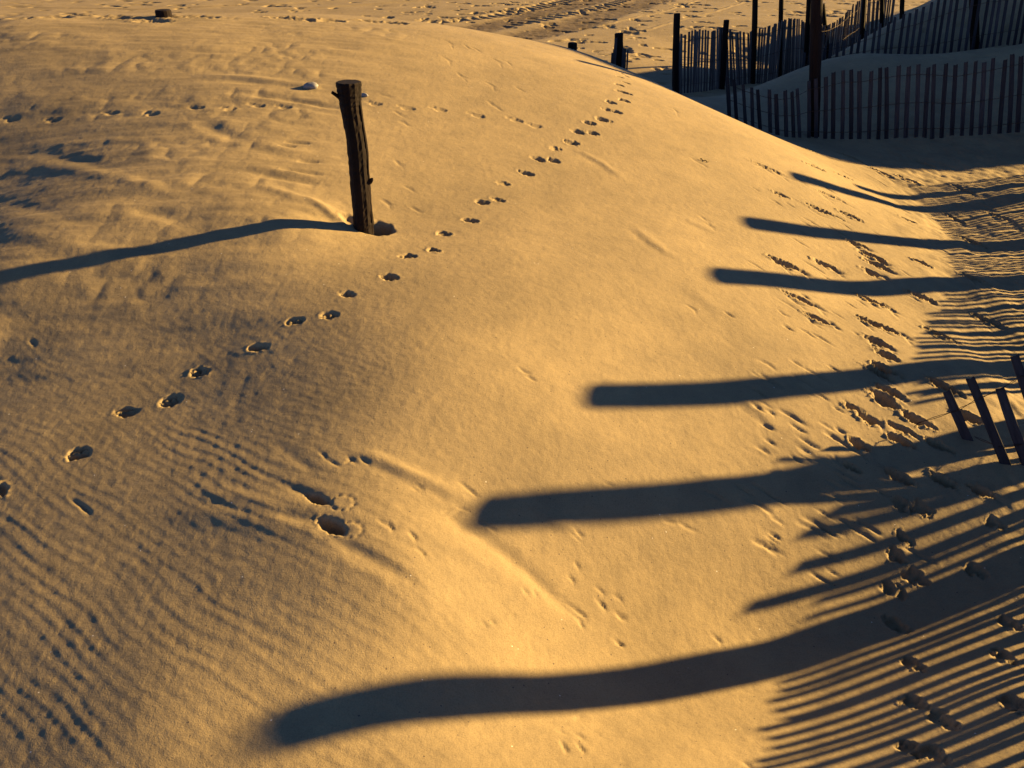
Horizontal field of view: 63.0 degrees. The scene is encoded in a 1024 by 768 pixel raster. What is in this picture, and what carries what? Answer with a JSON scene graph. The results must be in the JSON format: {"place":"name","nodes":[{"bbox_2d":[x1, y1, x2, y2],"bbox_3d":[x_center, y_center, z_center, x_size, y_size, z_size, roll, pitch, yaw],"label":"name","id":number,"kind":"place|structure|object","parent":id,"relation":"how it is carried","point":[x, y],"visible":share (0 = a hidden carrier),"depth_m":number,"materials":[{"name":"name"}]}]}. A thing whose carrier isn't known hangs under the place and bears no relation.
{"place":"outdoors","nodes":[
{"label":"outdoors","id":0,"kind":"place"},
{"bbox_2d":[0,0,1023,767],"bbox_3d":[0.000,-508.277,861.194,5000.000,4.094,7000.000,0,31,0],"label":"ground","id":1,"kind":"structure","parent":0,"point":[564,406],"depth_m":3.41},
{"bbox_2d":[155,9,172,17],"bbox_3d":[-2.917,-2.698,7.233,0.140,1.000,0.137,0,31,0],"label":"post stub","id":2,"kind":"object","parent":1,"relation":"on","point":[164,13],"visible":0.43,"depth_m":6.95,"materials":[{"name":"brown wood"}]},
{"bbox_2d":[303,82,317,88],"bbox_3d":[-1.367,-2.028,5.682,0.104,0.054,0.086,0,31,0],"label":"shell","id":3,"kind":"object","parent":1,"relation":"on","point":[311,85],"visible":1,"depth_m":5.65},
{"bbox_2d":[331,79,373,234],"bbox_3d":[-0.748,-1.041,4.054,0.136,0.814,0.125,14,34,23],"label":"driftwood post","id":4,"kind":"object","parent":1,"relation":"on","point":[348,94],"visible":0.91,"depth_m":3.98,"materials":[{"name":"brown wood"}]},
{"bbox_2d":[568,42,576,49],"bbox_3d":[0.656,-3.260,9.281,0.105,1.000,0.107,0,31,0],"label":"post stub","id":5,"kind":"object","parent":1,"relation":"on","point":[572,45],"visible":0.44,"depth_m":9.01,"materials":[{"name":"brown wood"}]},
{"bbox_2d":[611,33,628,69],"bbox_3d":[1.197,-3.456,9.438,0.194,0.947,0.141,0,31,0],"label":"fence post","id":6,"kind":"object","parent":1,"relation":"on","point":[618,56],"visible":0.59,"depth_m":9.26,"materials":[{"name":"brown wood"}]},
{"bbox_2d":[672,0,904,93],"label":"slat fence","id":7,"kind":"object","parent":1,"relation":"on","point":[720,59],"visible":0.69,"depth_m":13.76,"materials":[{"name":"wood"}]},
{"bbox_2d":[725,0,1023,138],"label":"slat fence","id":8,"kind":"object","parent":1,"relation":"on","point":[813,91],"visible":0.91,"depth_m":8.44,"materials":[{"name":"wood"}]},
{"bbox_2d":[802,0,1023,66],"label":"slat fence","id":9,"kind":"object","parent":1,"relation":"on","point":[973,30],"visible":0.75,"depth_m":10.73,"materials":[{"name":"wood"}]},
{"bbox_2d":[914,354,1023,465],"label":"slat fence","id":10,"kind":"object","parent":1,"relation":"on","point":[989,424],"visible":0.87,"depth_m":3.49,"materials":[{"name":"brown wood"}]}
]}

